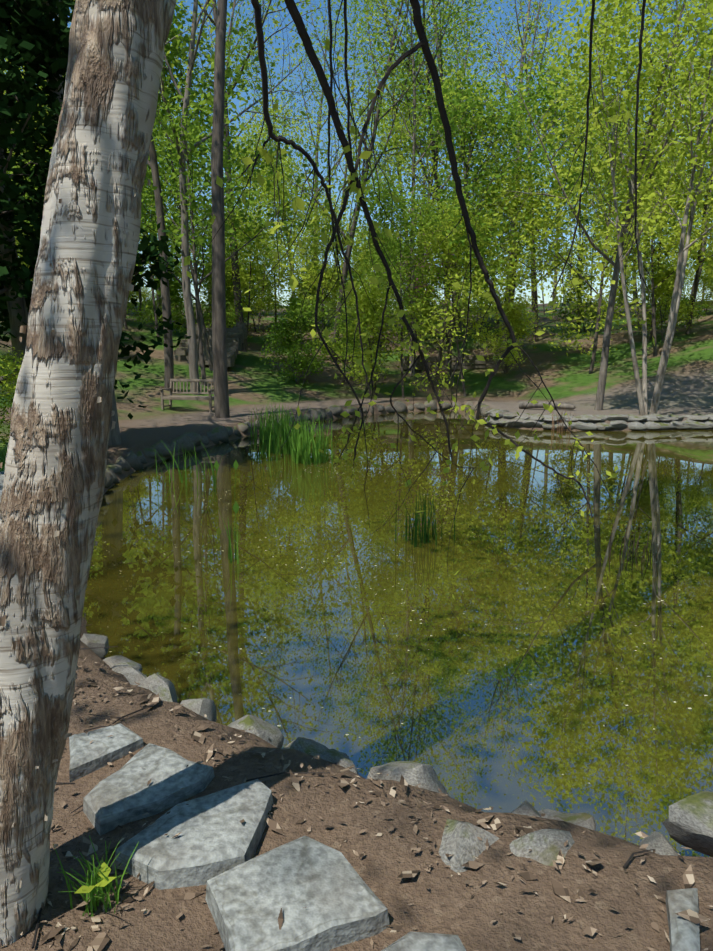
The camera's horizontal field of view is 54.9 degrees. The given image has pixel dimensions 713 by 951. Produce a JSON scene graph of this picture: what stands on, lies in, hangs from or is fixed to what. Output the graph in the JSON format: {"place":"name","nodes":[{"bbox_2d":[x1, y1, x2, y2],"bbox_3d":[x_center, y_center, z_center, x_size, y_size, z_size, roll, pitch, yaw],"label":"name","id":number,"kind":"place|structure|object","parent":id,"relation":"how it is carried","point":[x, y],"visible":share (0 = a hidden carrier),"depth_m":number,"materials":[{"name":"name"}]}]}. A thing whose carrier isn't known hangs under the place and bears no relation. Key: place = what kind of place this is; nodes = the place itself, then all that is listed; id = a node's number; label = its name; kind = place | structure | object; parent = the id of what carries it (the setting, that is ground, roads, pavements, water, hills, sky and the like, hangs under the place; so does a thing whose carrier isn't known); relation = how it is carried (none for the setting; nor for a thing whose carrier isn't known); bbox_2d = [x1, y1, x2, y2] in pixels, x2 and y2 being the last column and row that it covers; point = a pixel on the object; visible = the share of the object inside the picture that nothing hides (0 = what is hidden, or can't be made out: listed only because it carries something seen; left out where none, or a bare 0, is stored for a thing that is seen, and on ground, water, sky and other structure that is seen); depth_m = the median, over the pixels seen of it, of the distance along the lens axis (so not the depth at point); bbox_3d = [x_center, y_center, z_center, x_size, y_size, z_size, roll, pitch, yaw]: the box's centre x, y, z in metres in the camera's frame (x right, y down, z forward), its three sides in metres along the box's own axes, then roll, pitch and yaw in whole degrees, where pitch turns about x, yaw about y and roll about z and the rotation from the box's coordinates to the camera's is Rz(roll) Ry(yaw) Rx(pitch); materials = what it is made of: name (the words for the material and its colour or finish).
{"place":"outdoors","nodes":[
{"label":"outdoors","id":0,"kind":"place"},
{"bbox_2d":[0,300,712,950],"bbox_3d":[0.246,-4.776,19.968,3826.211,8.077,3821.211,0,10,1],"label":"ground","id":1,"kind":"structure","parent":0,"point":[442,904],"depth_m":2.54,"materials":[{"name":"soil"}]},
{"bbox_2d":[0,347,20,439],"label":"shrub","id":2,"kind":"object","parent":1,"relation":"on","point":[6,385],"visible":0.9,"depth_m":9.54,"materials":[{"name":"green plant"}]},
{"bbox_2d":[0,347,23,450],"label":"shrub","id":3,"kind":"object","parent":1,"relation":"on","point":[11,380],"visible":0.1,"depth_m":9.76,"materials":[{"name":"green plant"}]},
{"bbox_2d":[0,147,27,379],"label":"tree","id":4,"kind":"object","parent":1,"relation":"on","point":[15,323],"visible":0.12,"depth_m":11.61,"materials":[{"name":"green plant"}]},
{"bbox_2d":[0,0,175,948],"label":"river birch","id":5,"kind":"object","parent":1,"relation":"on","point":[60,409],"visible":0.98,"depth_m":1.84,"materials":[{"name":"white plant"}]},
{"bbox_2d":[80,634,108,657],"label":"shore rock","id":6,"kind":"object","parent":1,"relation":"on","point":[92,640],"visible":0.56,"depth_m":4.19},
{"bbox_2d":[0,0,190,418],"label":"magnolia","id":7,"kind":"object","parent":1,"relation":"on","point":[31,44],"visible":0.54,"depth_m":9.98,"materials":[{"name":"green plant"}]},
{"bbox_2d":[75,861,115,892],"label":"seedling","id":8,"kind":"object","parent":1,"relation":"on","point":[103,882],"visible":0.87,"depth_m":2.02,"materials":[{"name":"green plant"}]},
{"bbox_2d":[53,835,138,919],"bbox_3d":[-0.810,1.192,2.013,0.270,0.158,0.225,2,10,9],"label":"grass tuft","id":9,"kind":"object","parent":1,"relation":"on","point":[93,899],"visible":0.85,"depth_m":2.03,"materials":[{"name":"green plant"}]},
{"bbox_2d":[5,0,200,391],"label":"tree","id":10,"kind":"object","parent":1,"relation":"on","point":[152,163],"visible":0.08,"depth_m":21.36,"materials":[{"name":"brown plant"}]},
{"bbox_2d":[69,723,143,781],"bbox_3d":[-1.064,1.119,2.797,0.316,0.110,0.240,-10,14,-44],"label":"flagstone","id":11,"kind":"object","parent":1,"relation":"on","point":[102,749],"visible":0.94,"depth_m":2.75,"materials":[{"name":"stone"}]},
{"bbox_2d":[43,0,182,445],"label":"tree","id":12,"kind":"object","parent":1,"relation":"on","point":[114,437],"visible":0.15,"depth_m":12.43,"materials":[{"name":"grey plant"}]},
{"bbox_2d":[103,655,142,672],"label":"shore rock","id":13,"kind":"object","parent":1,"relation":"on","point":[118,663],"visible":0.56,"depth_m":3.88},
{"bbox_2d":[120,666,146,684],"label":"shore rock","id":14,"kind":"object","parent":1,"relation":"on","point":[132,674],"visible":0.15,"depth_m":3.66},
{"bbox_2d":[83,743,214,835],"bbox_3d":[-0.777,1.169,2.522,0.361,0.106,0.457,5,11,25],"label":"flagstone","id":15,"kind":"object","parent":1,"relation":"on","point":[124,794],"visible":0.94,"depth_m":2.49,"materials":[{"name":"stone"}]},
{"bbox_2d":[17,110,280,336],"bbox_3d":[-8.732,-10.790,28.309,10.923,11.134,7.550,-6,12,-31],"label":"tree","id":16,"kind":"object","parent":1,"relation":"on","point":[151,277],"visible":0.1,"depth_m":29.24,"materials":[{"name":"green plant"}]},
{"bbox_2d":[136,673,177,702],"bbox_3d":[-1.067,1.136,3.567,0.261,0.190,0.362,-3,10,-15],"label":"shore rock","id":17,"kind":"object","parent":1,"relation":"on","point":[163,687],"visible":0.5,"depth_m":3.53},
{"bbox_2d":[127,265,193,332],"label":"shrub","id":18,"kind":"object","parent":1,"relation":"on","point":[174,294],"visible":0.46,"depth_m":31.53,"materials":[{"name":"green plant"}]},
{"bbox_2d":[159,379,213,411],"bbox_3d":[-4.717,-2.276,19.489,1.560,0.899,0.642,3,10,15],"label":"garden bench","id":19,"kind":"object","parent":1,"relation":"on","point":[171,397],"visible":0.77,"depth_m":19.57,"materials":[{"name":"grey wood"}]},
{"bbox_2d":[115,779,272,889],"bbox_3d":[-0.473,1.204,2.318,0.382,0.108,0.545,6,12,31],"label":"flagstone","id":20,"kind":"object","parent":1,"relation":"on","point":[214,837],"visible":0.94,"depth_m":2.22,"materials":[{"name":"stone"}]},
{"bbox_2d":[65,0,323,370],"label":"tree","id":21,"kind":"object","parent":1,"relation":"on","point":[203,241],"visible":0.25,"depth_m":24.16,"materials":[{"name":"green plant"}]},
{"bbox_2d":[180,698,216,721],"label":"shore rock","id":22,"kind":"object","parent":1,"relation":"on","point":[202,706],"visible":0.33,"depth_m":3.39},
{"bbox_2d":[9,0,401,385],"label":"tree","id":23,"kind":"object","parent":1,"relation":"on","point":[163,121],"visible":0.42,"depth_m":22.90,"materials":[{"name":"green plant"}]},
{"bbox_2d":[159,246,253,345],"bbox_3d":[-6.995,-8.210,31.649,4.649,4.974,3.695,0,9,1],"label":"shrub","id":24,"kind":"object","parent":1,"relation":"on","point":[230,318],"visible":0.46,"depth_m":31.36,"materials":[{"name":"green plant"}]},
{"bbox_2d":[173,323,246,366],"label":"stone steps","id":25,"kind":"structure","parent":1,"relation":"on","point":[236,335],"depth_m":27.67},
{"bbox_2d":[68,0,352,394],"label":"tree","id":26,"kind":"object","parent":1,"relation":"on","point":[191,332],"visible":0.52,"depth_m":21.50,"materials":[{"name":"brown plant"}]},
{"bbox_2d":[139,107,302,327],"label":"tree","id":27,"kind":"object","parent":1,"relation":"on","point":[201,159],"visible":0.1,"depth_m":33.14,"materials":[{"name":"green plant"}]},
{"bbox_2d":[193,266,276,327],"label":"shrub","id":28,"kind":"object","parent":1,"relation":"on","point":[257,307],"visible":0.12,"depth_m":33.10,"materials":[{"name":"green plant"}]},
{"bbox_2d":[160,0,313,305],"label":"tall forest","id":29,"kind":"object","parent":1,"relation":"on","point":[210,22],"visible":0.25,"depth_m":47.78,"materials":[{"name":"green plant"}]},
{"bbox_2d":[169,157,327,329],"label":"tree","id":30,"kind":"object","parent":1,"relation":"on","point":[271,202],"visible":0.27,"depth_m":35.80,"materials":[{"name":"green plant"}]},
{"bbox_2d":[227,715,283,747],"bbox_3d":[-0.507,1.202,3.187,0.355,0.172,0.293,-4,6,-39],"label":"shore rock","id":31,"kind":"object","parent":1,"relation":"on","point":[261,728],"visible":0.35,"depth_m":3.17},
{"bbox_2d":[202,203,309,345],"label":"tree","id":32,"kind":"object","parent":1,"relation":"on","point":[254,252],"visible":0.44,"depth_m":31.48,"materials":[{"name":"green plant"}]},
{"bbox_2d":[226,255,285,331],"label":"shrub","id":33,"kind":"object","parent":1,"relation":"on","point":[255,270],"visible":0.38,"depth_m":36.06,"materials":[{"name":"green plant"}]},
{"bbox_2d":[191,132,322,313],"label":"tree","id":34,"kind":"object","parent":1,"relation":"on","point":[235,175],"visible":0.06,"depth_m":43.45,"materials":[{"name":"green plant"}]},
{"bbox_2d":[211,0,307,417],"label":"tree","id":35,"kind":"object","parent":1,"relation":"on","point":[220,381],"visible":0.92,"depth_m":17.10,"materials":[{"name":"brown plant"}]},
{"bbox_2d":[212,0,347,297],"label":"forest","id":36,"kind":"object","parent":1,"relation":"on","point":[282,85],"visible":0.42,"depth_m":41.66,"materials":[{"name":"green plant"}]},
{"bbox_2d":[201,88,360,321],"bbox_3d":[-4.647,-15.143,39.635,8.639,13.140,9.647,-6,11,-29],"label":"tree","id":37,"kind":"object","parent":1,"relation":"on","point":[275,128],"visible":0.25,"depth_m":38.08,"materials":[{"name":"green plant"}]},
{"bbox_2d":[198,0,370,351],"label":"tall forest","id":38,"kind":"object","parent":1,"relation":"on","point":[239,306],"visible":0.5,"depth_m":30.04,"materials":[{"name":"green plant"}]},
{"bbox_2d":[203,0,390,263],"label":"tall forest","id":39,"kind":"object","parent":1,"relation":"on","point":[319,116],"visible":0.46,"depth_m":42.27,"materials":[{"name":"green plant"}]},
{"bbox_2d":[205,836,389,950],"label":"flagstone","id":40,"kind":"object","parent":1,"relation":"on","point":[328,888],"visible":1,"depth_m":1.96,"materials":[{"name":"stone"}]},
{"bbox_2d":[257,291,340,385],"bbox_3d":[-2.158,-5.179,26.578,2.916,3.926,3.669,-2,7,-36],"label":"shrub","id":41,"kind":"object","parent":1,"relation":"on","point":[286,342],"visible":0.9,"depth_m":26.50,"materials":[{"name":"green plant"}]},
{"bbox_2d":[284,737,328,755],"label":"shore rock","id":42,"kind":"object","parent":1,"relation":"on","point":[306,745],"visible":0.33,"depth_m":2.98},
{"bbox_2d":[281,231,332,305],"bbox_3d":[-2.877,-11.281,38.584,4.022,5.632,4.853,1,6,5],"label":"understory","id":43,"kind":"object","parent":1,"relation":"on","point":[306,249],"visible":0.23,"depth_m":38.92,"materials":[{"name":"green plant"}]},
{"bbox_2d":[279,259,336,330],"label":"shrub","id":44,"kind":"object","parent":1,"relation":"on","point":[312,291],"visible":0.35,"depth_m":37.24,"materials":[{"name":"green plant"}]},
{"bbox_2d":[241,189,377,350],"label":"tree","id":45,"kind":"object","parent":1,"relation":"on","point":[316,226],"visible":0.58,"depth_m":31.88,"materials":[{"name":"green plant"}]},
{"bbox_2d":[318,749,357,773],"bbox_3d":[-0.076,1.257,2.930,0.184,0.159,0.211,-4,14,-33],"label":"shore rock","id":46,"kind":"object","parent":1,"relation":"on","point":[337,757],"visible":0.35,"depth_m":2.89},
{"bbox_2d":[319,307,363,361],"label":"shrub","id":47,"kind":"object","parent":1,"relation":"on","point":[351,348],"visible":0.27,"depth_m":31.16,"materials":[{"name":"green plant"}]},
{"bbox_2d":[31,624,653,948],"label":"fallen twigs","id":48,"kind":"object","parent":1,"relation":"on","point":[40,910],"visible":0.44,"depth_m":2.61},
{"bbox_2d":[297,0,397,305],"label":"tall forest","id":49,"kind":"object","parent":1,"relation":"on","point":[345,177],"visible":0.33,"depth_m":51.31,"materials":[{"name":"green plant"}]},
{"bbox_2d":[2,657,712,950],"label":"leaf litter","id":50,"kind":"object","parent":1,"relation":"on","point":[98,943],"visible":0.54,"depth_m":2.21,"materials":[{"name":"plant"}]},
{"bbox_2d":[240,0,485,361],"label":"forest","id":51,"kind":"object","parent":1,"relation":"on","point":[367,166],"visible":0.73,"depth_m":29.22,"materials":[{"name":"green plant"}]},
{"bbox_2d":[302,272,428,395],"bbox_3d":[0.397,-5.082,26.155,4.975,4.925,4.135,-5,11,-2],"label":"shrub","id":52,"kind":"object","parent":1,"relation":"on","point":[367,307],"visible":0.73,"depth_m":25.36,"materials":[{"name":"green plant"}]},
{"bbox_2d":[289,218,458,381],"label":"tree","id":53,"kind":"object","parent":1,"relation":"on","point":[380,245],"visible":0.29,"depth_m":28.52,"materials":[{"name":"green plant"}]},
{"bbox_2d":[292,77,477,272],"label":"tree","id":54,"kind":"object","parent":1,"relation":"on","point":[384,131],"visible":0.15,"depth_m":39.34,"materials":[{"name":"green plant"}]},
{"bbox_2d":[321,0,480,245],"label":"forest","id":55,"kind":"object","parent":1,"relation":"on","point":[372,78],"visible":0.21,"depth_m":43.27,"materials":[{"name":"green plant"}]},
{"bbox_2d":[278,165,524,396],"bbox_3d":[1.492,-6.864,24.841,8.582,8.736,5.818,-1,10,-4],"label":"tree","id":56,"kind":"object","parent":1,"relation":"on","point":[409,225],"visible":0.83,"depth_m":24.85,"materials":[{"name":"green plant"}]},
{"bbox_2d":[367,761,449,796],"bbox_3d":[0.213,1.262,2.759,0.310,0.238,0.328,-7,12,-34],"label":"shore rock","id":57,"kind":"object","parent":1,"relation":"on","point":[416,774],"visible":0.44,"depth_m":2.73,"materials":[{"name":"stone"}]},
{"bbox_2d":[382,932,465,950],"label":"flagstone","id":58,"kind":"object","parent":1,"relation":"on","point":[416,941],"visible":1,"depth_m":1.82,"materials":[{"name":"stone"}]},
{"bbox_2d":[335,0,523,375],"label":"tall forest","id":59,"kind":"object","parent":1,"relation":"on","point":[413,145],"visible":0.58,"depth_m":29.02,"materials":[{"name":"green plant"}]},
{"bbox_2d":[344,0,517,332],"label":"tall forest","id":60,"kind":"object","parent":1,"relation":"on","point":[459,324],"visible":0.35,"depth_m":35.78,"materials":[{"name":"green plant"}]},
{"bbox_2d":[353,2,508,234],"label":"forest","id":61,"kind":"object","parent":1,"relation":"on","point":[469,33],"visible":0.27,"depth_m":42.75,"materials":[{"name":"green plant"}]},
{"bbox_2d":[341,50,523,339],"bbox_3d":[4.086,-13.711,34.554,10.548,14.609,9.674,-5,11,-24],"label":"tree","id":62,"kind":"object","parent":1,"relation":"on","point":[403,135],"visible":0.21,"depth_m":33.92,"materials":[{"name":"green plant"}]},
{"bbox_2d":[341,0,552,346],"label":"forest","id":63,"kind":"object","parent":1,"relation":"on","point":[429,81],"visible":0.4,"depth_m":31.09,"materials":[{"name":"green plant"}]},
{"bbox_2d":[400,355,495,369],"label":"dry stone wall","id":64,"kind":"structure","parent":1,"relation":"on","point":[468,361],"depth_m":30.42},
{"bbox_2d":[374,188,525,401],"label":"tree","id":65,"kind":"object","parent":1,"relation":"on","point":[429,238],"visible":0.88,"depth_m":25.29,"materials":[{"name":"green plant"}]},
{"bbox_2d":[331,43,576,374],"bbox_3d":[3.496,-10.492,28.094,9.204,13.661,13.354,0,10,0],"label":"tree","id":66,"kind":"object","parent":1,"relation":"on","point":[463,121],"visible":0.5,"depth_m":26.70,"materials":[{"name":"green plant"}]},
{"bbox_2d":[406,191,515,333],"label":"tree","id":67,"kind":"object","parent":1,"relation":"on","point":[447,196],"visible":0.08,"depth_m":37.02,"materials":[{"name":"green plant"}]},
{"bbox_2d":[370,61,552,377],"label":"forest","id":68,"kind":"object","parent":1,"relation":"on","point":[495,142],"visible":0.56,"depth_m":27.02,"materials":[{"name":"green plant"}]},
{"bbox_2d":[372,0,561,309],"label":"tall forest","id":69,"kind":"object","parent":1,"relation":"on","point":[463,57],"visible":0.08,"depth_m":48.11,"materials":[{"name":"green plant"}]},
{"bbox_2d":[439,819,498,872],"bbox_3d":[0.414,1.292,2.392,0.402,0.295,0.471,-4,11,-20],"label":"shore rock","id":70,"kind":"object","parent":1,"relation":"on","point":[461,843],"visible":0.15,"depth_m":2.24,"materials":[{"name":"stone"}]},
{"bbox_2d":[416,143,544,323],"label":"tree","id":71,"kind":"object","parent":1,"relation":"on","point":[497,322],"visible":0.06,"depth_m":38.66,"materials":[{"name":"green plant"}]},
{"bbox_2d":[407,0,596,341],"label":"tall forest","id":72,"kind":"object","parent":1,"relation":"on","point":[526,36],"visible":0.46,"depth_m":35.36,"materials":[{"name":"green plant"}]},
{"bbox_2d":[460,294,549,373],"bbox_3d":[6.253,-5.873,29.061,3.754,3.715,3.120,-6,16,-27],"label":"shrub","id":73,"kind":"object","parent":1,"relation":"on","point":[511,315],"visible":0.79,"depth_m":28.45,"materials":[{"name":"green plant"}]},
{"bbox_2d":[469,0,584,311],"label":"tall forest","id":74,"kind":"object","parent":1,"relation":"on","point":[532,292],"visible":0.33,"depth_m":47.42,"materials":[{"name":"green plant"}]},
{"bbox_2d":[519,401,575,409],"bbox_3d":[5.629,-2.060,20.246,1.662,0.250,0.239,5,11,28],"label":"fallen log","id":75,"kind":"object","parent":1,"relation":"on","point":[530,405],"visible":0.79,"depth_m":20.26,"materials":[{"name":"wood"}]},
{"bbox_2d":[453,145,650,372],"bbox_3d":[8.102,-8.638,28.316,8.320,9.657,6.897,3,10,7],"label":"tree","id":76,"kind":"object","parent":1,"relation":"on","point":[520,200],"visible":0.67,"depth_m":28.05,"materials":[{"name":"green plant"}]},
{"bbox_2d":[407,33,696,341],"bbox_3d":[8.725,-13.201,33.481,13.809,14.127,9.607,7,12,36],"label":"tree","id":77,"kind":"object","parent":1,"relation":"on","point":[539,89],"visible":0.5,"depth_m":31.08,"materials":[{"name":"green plant"}]},
{"bbox_2d":[504,7,611,309],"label":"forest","id":78,"kind":"object","parent":1,"relation":"on","point":[554,282],"visible":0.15,"depth_m":46.76,"materials":[{"name":"green plant"}]},
{"bbox_2d":[538,809,595,829],"bbox_3d":[0.785,1.334,2.523,0.227,0.153,0.298,-12,20,-16],"label":"shore rock","id":79,"kind":"object","parent":1,"relation":"on","point":[586,820],"visible":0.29,"depth_m":2.54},
{"bbox_2d":[457,80,710,328],"bbox_3d":[12.117,-14.679,37.266,13.959,14.224,9.612,0,10,2],"label":"tree","id":80,"kind":"object","parent":1,"relation":"on","point":[581,138],"visible":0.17,"depth_m":37.73,"materials":[{"name":"green plant"}]},
{"bbox_2d":[547,255,622,332],"bbox_3d":[11.976,-9.265,35.643,4.013,4.294,3.190,-3,13,9],"label":"shrub","id":81,"kind":"object","parent":1,"relation":"on","point":[571,316],"visible":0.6,"depth_m":35.42,"materials":[{"name":"green plant"}]},
{"bbox_2d":[489,94,682,324],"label":"tree","id":82,"kind":"object","parent":1,"relation":"on","point":[582,233],"visible":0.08,"depth_m":40.50,"materials":[{"name":"green plant"}]},
{"bbox_2d":[497,0,712,373],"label":"tree","id":83,"kind":"object","parent":1,"relation":"on","point":[546,236],"visible":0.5,"depth_m":25.93,"materials":[{"name":"green plant"}]},
{"bbox_2d":[524,104,712,356],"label":"tree","id":84,"kind":"object","parent":1,"relation":"on","point":[651,248],"visible":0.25,"depth_m":26.76,"materials":[{"name":"green plant"}]},
{"bbox_2d":[528,0,712,414],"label":"tree","id":85,"kind":"object","parent":1,"relation":"on","point":[694,161],"visible":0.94,"depth_m":16.91,"materials":[{"name":"green plant"}]},
{"bbox_2d":[559,4,712,333],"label":"tree","id":86,"kind":"object","parent":1,"relation":"on","point":[699,259],"visible":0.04,"depth_m":29.05,"materials":[{"name":"green plant"}]},
{"bbox_2d":[583,154,708,330],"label":"tree","id":87,"kind":"object","parent":1,"relation":"on","point":[602,227],"visible":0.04,"depth_m":33.76,"materials":[{"name":"green plant"}]},
{"bbox_2d":[598,104,712,337],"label":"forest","id":88,"kind":"object","parent":1,"relation":"on","point":[651,334],"visible":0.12,"depth_m":29.18,"materials":[{"name":"green plant"}]},
{"bbox_2d":[638,831,678,855],"bbox_3d":[1.091,1.355,2.434,0.206,0.140,0.172,14,17,32],"label":"shore rock","id":89,"kind":"object","parent":1,"relation":"on","point":[659,843],"visible":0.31,"depth_m":2.42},
{"bbox_2d":[619,0,712,326],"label":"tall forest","id":90,"kind":"object","parent":1,"relation":"on","point":[703,249],"visible":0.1,"depth_m":34.03,"materials":[{"name":"green plant"}]},
{"bbox_2d":[628,259,706,341],"bbox_3d":[13.515,-7.424,29.773,3.250,3.871,3.911,8,9,31],"label":"shrub","id":91,"kind":"object","parent":1,"relation":"on","point":[662,290],"visible":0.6,"depth_m":29.57,"materials":[{"name":"green plant"}]},
{"bbox_2d":[634,256,712,330],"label":"shrub","id":92,"kind":"object","parent":1,"relation":"on","point":[681,300],"visible":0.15,"depth_m":34.50,"materials":[{"name":"green plant"}]},
{"bbox_2d":[665,888,699,950],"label":"flagstone","id":93,"kind":"object","parent":1,"relation":"on","point":[684,934],"visible":0.92,"depth_m":1.90,"materials":[{"name":"stone"}]},
{"bbox_2d":[662,791,712,856],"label":"shore rock","id":94,"kind":"object","parent":1,"relation":"on","point":[688,822],"visible":1,"depth_m":2.40,"materials":[{"name":"stone"}]},
{"bbox_2d":[673,119,712,269],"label":"tree","id":95,"kind":"object","parent":1,"relation":"on","point":[704,225],"visible":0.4,"depth_m":26.26,"materials":[{"name":"green plant"}]},
{"bbox_2d":[688,263,712,310],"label":"shrub","id":96,"kind":"object","parent":1,"relation":"on","point":[710,285],"visible":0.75,"depth_m":37.06,"materials":[{"name":"green plant"}]},
{"bbox_2d":[4,0,712,309],"label":"sky","id":97,"kind":"structure","parent":0,"point":[277,71],"materials":[{"name":"blue"}]},
{"bbox_2d":[82,411,712,856],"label":"pond water","id":98,"kind":"structure","parent":0,"point":[548,655],"depth_m":5.35,"materials":[{"name":"liquid"}]},
{"bbox_2d":[154,440,221,489],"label":"reeds","id":99,"kind":"object","parent":98,"relation":"on","point":[214,477],"visible":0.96,"depth_m":10.33,"materials":[{"name":"green plant"}]},
{"bbox_2d":[241,403,339,466],"bbox_3d":[-1.472,-0.946,13.880,1.663,0.947,4.960,-3,10,-15],"label":"iris clump","id":100,"kind":"object","parent":98,"relation":"on","point":[298,437],"visible":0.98,"depth_m":12.95,"materials":[{"name":"green plant"}]},
{"bbox_2d":[395,489,454,547],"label":"reeds","id":101,"kind":"object","parent":98,"relation":"on","point":[416,522],"visible":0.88,"depth_m":7.02,"materials":[{"name":"green plant"}]},
{"bbox_2d":[184,0,661,597],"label":"overhanging branches","id":102,"kind":"object","parent":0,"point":[356,186],"visible":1,"depth_m":2.61,"materials":[{"name":"green plant"}]},
{"bbox_2d":[509,829,574,865],"bbox_3d":[0.591,1.328,2.239,0.222,0.279,0.403,9,12,39],"label":"shore rock","id":103,"kind":"object","parent":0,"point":[545,845],"visible":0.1,"depth_m":2.23,"materials":[{"name":"stone"}]},
{"bbox_2d":[407,0,712,409],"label":"tree","id":104,"kind":"object","parent":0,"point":[599,401],"visible":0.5,"depth_m":18.45,"materials":[{"name":"green plant"}]},
{"bbox_2d":[609,523,684,563],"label":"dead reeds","id":105,"kind":"object","parent":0,"point":[646,547],"visible":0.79,"depth_m":6.68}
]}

